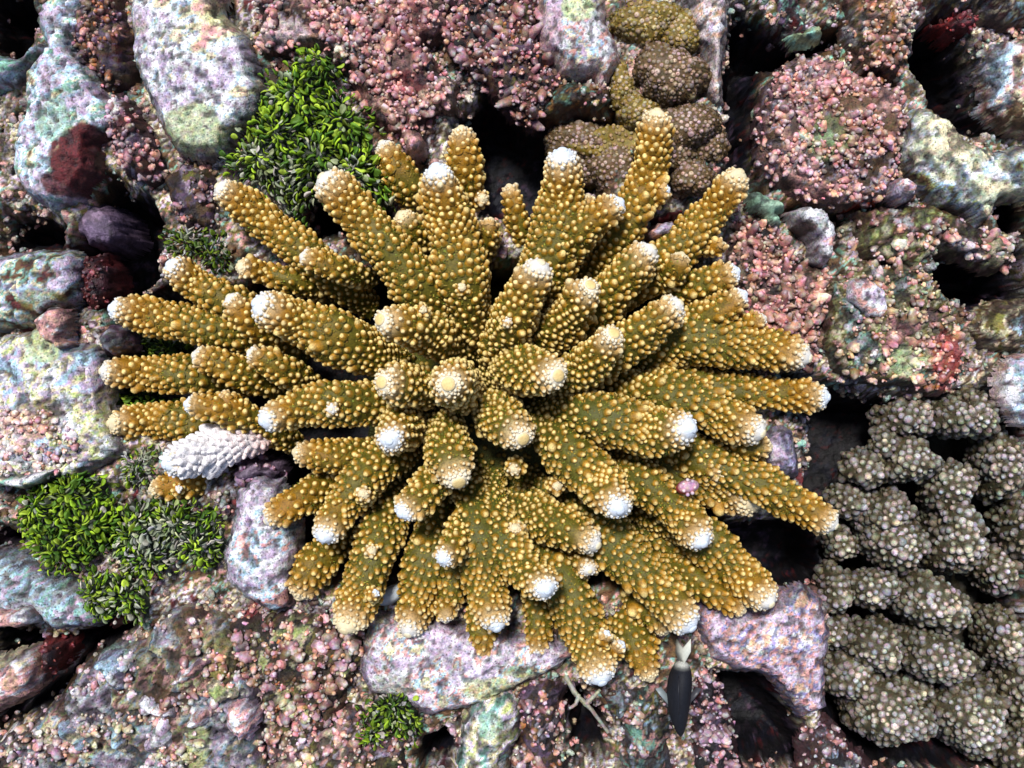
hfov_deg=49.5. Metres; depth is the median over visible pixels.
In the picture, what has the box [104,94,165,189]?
rock
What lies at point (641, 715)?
rock
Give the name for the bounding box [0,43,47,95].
rock
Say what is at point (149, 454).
green alga
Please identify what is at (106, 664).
coral rubble
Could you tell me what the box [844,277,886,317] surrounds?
rock
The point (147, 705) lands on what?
coral rubble
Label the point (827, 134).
rock
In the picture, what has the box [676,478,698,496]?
shell
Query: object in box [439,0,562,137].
rock
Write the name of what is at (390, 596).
coral rubble
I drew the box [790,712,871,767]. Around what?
rock
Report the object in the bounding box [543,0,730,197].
olive coral
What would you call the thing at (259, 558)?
rock
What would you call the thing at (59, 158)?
rock
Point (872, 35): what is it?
rock
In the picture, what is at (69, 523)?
green alga
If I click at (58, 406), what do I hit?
rock
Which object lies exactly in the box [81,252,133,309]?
rock
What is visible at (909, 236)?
rock
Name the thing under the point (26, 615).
rock
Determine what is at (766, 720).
seabed
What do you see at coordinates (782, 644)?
rock
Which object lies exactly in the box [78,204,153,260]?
rock
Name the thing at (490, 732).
rock
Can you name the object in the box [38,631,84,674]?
sponge
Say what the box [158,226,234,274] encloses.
green alga
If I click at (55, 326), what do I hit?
rock
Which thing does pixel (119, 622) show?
sponge
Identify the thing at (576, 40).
rock
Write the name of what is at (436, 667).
rock
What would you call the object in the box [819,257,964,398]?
rock
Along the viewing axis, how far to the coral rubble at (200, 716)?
0.52 m
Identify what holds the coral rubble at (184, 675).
on the rock at (95, 707)
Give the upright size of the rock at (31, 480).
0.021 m
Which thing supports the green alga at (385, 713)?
on the seabed
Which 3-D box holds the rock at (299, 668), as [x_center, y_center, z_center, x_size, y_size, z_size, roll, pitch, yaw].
[-0.103,0.140,0.538,0.075,0.028,0.064,0,90,0]
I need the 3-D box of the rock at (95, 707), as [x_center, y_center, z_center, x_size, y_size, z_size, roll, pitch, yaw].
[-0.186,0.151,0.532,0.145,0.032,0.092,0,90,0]
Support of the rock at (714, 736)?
on the seabed
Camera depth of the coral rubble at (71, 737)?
0.52 m
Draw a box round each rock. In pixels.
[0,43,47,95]
[0,249,85,332]
[0,326,130,480]
[0,469,53,488]
[0,544,115,629]
[0,601,267,767]
[0,605,43,627]
[0,641,52,711]
[13,0,112,216]
[34,307,81,348]
[71,0,141,93]
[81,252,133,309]
[99,325,144,357]
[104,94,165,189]
[131,0,267,164]
[163,163,217,230]
[223,475,305,609]
[227,608,367,731]
[232,452,292,486]
[253,0,459,151]
[264,702,411,767]
[360,609,570,715]
[405,132,428,165]
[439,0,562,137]
[455,689,521,767]
[512,676,571,767]
[537,0,620,86]
[542,78,614,130]
[595,675,672,767]
[644,221,673,242]
[680,0,730,108]
[689,665,745,767]
[695,581,829,717]
[724,215,830,373]
[750,53,909,213]
[757,0,821,57]
[763,425,797,477]
[780,207,835,267]
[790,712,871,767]
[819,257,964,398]
[836,0,914,85]
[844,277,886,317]
[845,203,1015,276]
[882,177,916,207]
[897,108,1023,227]
[922,0,1023,34]
[965,298,1023,354]
[969,38,1023,141]
[987,353,1023,428]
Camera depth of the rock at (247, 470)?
0.54 m
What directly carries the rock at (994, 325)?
on the seabed
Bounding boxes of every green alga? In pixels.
[11,470,122,575]
[76,568,152,626]
[105,496,231,579]
[117,390,180,405]
[119,444,164,491]
[138,333,195,356]
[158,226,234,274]
[218,43,395,226]
[354,692,423,750]
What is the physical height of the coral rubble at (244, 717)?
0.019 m
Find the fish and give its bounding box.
[656,639,700,736]
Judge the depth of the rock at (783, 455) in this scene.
0.53 m
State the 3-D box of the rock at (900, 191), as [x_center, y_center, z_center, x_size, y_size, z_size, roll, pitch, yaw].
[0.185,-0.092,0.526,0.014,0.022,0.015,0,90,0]
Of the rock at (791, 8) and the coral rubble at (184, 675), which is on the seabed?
the rock at (791, 8)
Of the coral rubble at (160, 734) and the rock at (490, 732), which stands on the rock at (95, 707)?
the coral rubble at (160, 734)
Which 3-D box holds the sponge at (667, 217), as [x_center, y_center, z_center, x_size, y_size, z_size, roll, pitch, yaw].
[0.076,-0.082,0.544,0.020,0.029,0.009,-14,90,0]
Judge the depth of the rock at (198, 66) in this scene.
0.52 m
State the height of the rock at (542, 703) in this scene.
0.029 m
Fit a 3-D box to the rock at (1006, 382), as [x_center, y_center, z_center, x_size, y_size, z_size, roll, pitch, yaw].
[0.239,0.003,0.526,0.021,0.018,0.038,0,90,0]
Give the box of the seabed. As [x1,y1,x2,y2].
[0,0,1023,767]
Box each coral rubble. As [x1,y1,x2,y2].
[58,719,84,750]
[92,649,127,690]
[111,730,127,752]
[138,695,176,717]
[144,718,171,752]
[170,656,210,684]
[187,705,217,728]
[206,678,238,702]
[226,697,264,740]
[379,584,399,605]
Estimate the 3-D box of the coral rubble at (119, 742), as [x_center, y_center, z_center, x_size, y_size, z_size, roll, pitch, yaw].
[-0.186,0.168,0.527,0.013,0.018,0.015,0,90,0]
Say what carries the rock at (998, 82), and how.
on the seabed
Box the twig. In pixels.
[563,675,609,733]
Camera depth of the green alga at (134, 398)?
0.55 m
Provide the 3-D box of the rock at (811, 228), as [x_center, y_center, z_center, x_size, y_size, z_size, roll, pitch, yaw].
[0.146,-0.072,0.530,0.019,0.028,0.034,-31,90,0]
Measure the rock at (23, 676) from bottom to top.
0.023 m
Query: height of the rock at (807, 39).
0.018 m
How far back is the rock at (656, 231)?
0.53 m
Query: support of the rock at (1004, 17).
on the seabed
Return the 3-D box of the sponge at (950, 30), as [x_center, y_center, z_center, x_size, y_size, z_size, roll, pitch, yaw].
[0.215,-0.174,0.545,0.023,0.032,0.014,0,90,0]
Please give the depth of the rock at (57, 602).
0.53 m
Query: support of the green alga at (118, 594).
on the seabed
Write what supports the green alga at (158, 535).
on the seabed
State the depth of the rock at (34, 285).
0.53 m
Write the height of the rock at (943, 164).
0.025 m
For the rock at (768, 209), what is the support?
on the seabed
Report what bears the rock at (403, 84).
on the seabed
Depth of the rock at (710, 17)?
0.53 m
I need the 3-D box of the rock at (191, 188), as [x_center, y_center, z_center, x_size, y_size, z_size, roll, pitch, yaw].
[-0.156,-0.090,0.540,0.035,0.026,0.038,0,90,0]
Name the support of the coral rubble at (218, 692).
on the rock at (95, 707)
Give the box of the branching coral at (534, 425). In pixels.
[98,107,838,686]
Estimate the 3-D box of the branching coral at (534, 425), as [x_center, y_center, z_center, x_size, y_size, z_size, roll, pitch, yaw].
[-0.023,0.008,0.551,0.348,0.143,0.269,0,90,0]
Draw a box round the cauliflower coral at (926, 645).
[812,385,1023,767]
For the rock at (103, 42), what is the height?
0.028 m
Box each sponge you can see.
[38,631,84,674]
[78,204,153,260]
[110,615,134,628]
[650,210,683,225]
[837,201,874,213]
[915,9,978,52]
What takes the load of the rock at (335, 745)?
on the seabed
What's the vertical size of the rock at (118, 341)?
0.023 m
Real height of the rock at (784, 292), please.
0.030 m
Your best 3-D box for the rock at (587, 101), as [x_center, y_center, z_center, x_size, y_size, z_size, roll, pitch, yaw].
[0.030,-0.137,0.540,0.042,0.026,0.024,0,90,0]
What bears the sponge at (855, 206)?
on the seabed
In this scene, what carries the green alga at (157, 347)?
on the seabed
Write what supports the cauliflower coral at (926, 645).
on the seabed
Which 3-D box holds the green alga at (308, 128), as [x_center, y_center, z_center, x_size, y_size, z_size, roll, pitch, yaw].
[-0.097,-0.118,0.526,0.086,0.026,0.086,0,90,0]
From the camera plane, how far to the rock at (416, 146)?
0.53 m

